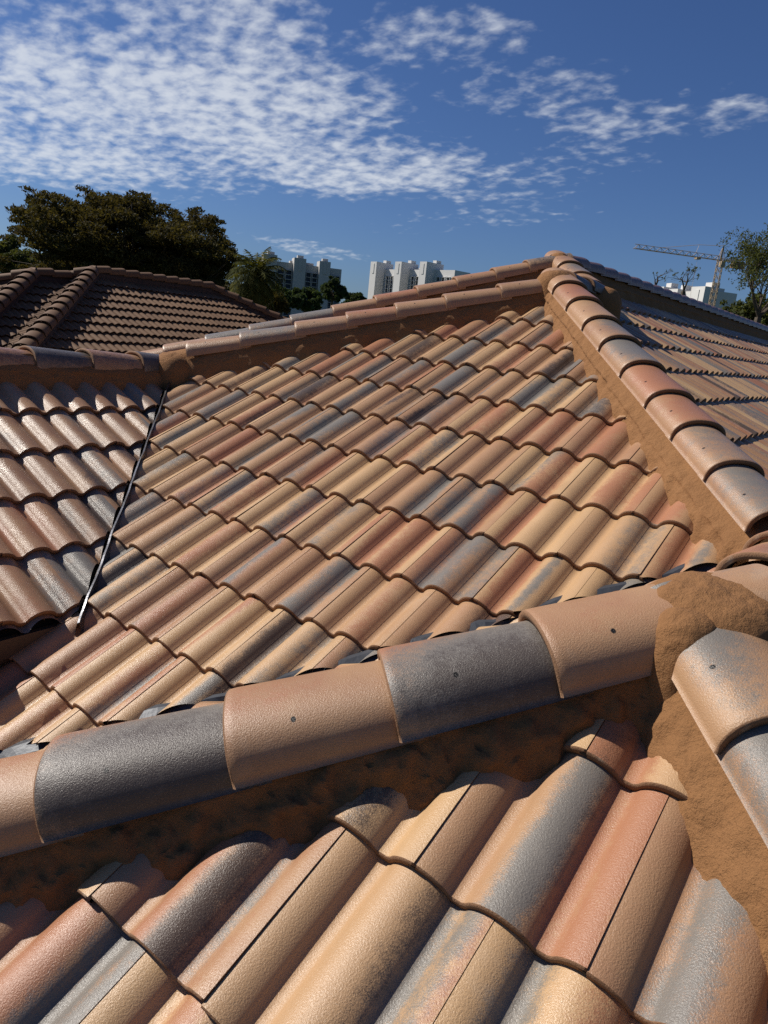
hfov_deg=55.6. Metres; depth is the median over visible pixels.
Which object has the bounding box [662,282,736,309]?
apartment block
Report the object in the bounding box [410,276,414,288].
window
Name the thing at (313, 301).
tree
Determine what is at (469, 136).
sky
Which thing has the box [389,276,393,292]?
window
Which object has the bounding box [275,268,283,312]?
window
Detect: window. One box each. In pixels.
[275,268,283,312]
[283,270,291,317]
[303,272,310,312]
[311,273,317,289]
[327,275,333,308]
[384,276,389,293]
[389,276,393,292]
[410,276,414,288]
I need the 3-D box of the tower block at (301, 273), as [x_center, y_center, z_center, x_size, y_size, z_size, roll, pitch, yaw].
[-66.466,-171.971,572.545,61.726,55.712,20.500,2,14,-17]
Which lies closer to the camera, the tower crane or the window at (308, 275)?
the tower crane
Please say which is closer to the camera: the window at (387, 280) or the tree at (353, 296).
the tree at (353, 296)
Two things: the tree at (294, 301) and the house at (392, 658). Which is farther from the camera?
the tree at (294, 301)
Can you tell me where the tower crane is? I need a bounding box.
[633,244,744,305]
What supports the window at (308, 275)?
in the tower block at (301, 273)
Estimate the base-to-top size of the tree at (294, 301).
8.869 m
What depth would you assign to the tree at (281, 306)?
29.48 m
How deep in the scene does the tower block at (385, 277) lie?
602.75 m
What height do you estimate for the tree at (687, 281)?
10.030 m
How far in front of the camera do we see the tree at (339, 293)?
89.92 m
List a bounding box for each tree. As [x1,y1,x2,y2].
[0,184,247,286]
[0,234,48,273]
[222,282,290,314]
[225,247,287,310]
[274,285,303,315]
[285,286,323,312]
[319,275,348,307]
[342,292,366,302]
[653,269,672,284]
[664,263,700,294]
[716,223,767,322]
[719,293,767,325]
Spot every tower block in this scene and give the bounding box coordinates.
[262,251,341,317]
[367,260,470,298]
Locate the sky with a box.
[0,0,767,302]
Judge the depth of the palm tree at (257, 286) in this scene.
25.04 m
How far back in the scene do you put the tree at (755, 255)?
22.12 m
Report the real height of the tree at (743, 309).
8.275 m
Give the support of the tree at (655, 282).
on the ground
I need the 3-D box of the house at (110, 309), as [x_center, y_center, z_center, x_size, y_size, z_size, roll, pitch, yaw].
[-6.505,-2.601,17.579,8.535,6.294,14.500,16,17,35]
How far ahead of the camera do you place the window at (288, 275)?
562.14 m
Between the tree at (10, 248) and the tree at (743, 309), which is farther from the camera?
the tree at (10, 248)
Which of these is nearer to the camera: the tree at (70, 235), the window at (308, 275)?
the tree at (70, 235)
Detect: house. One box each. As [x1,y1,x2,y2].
[0,250,767,1023]
[0,265,286,353]
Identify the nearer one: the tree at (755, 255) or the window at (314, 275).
the tree at (755, 255)
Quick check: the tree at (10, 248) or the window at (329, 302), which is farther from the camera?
the window at (329, 302)
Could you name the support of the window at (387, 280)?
in the tower block at (385, 277)

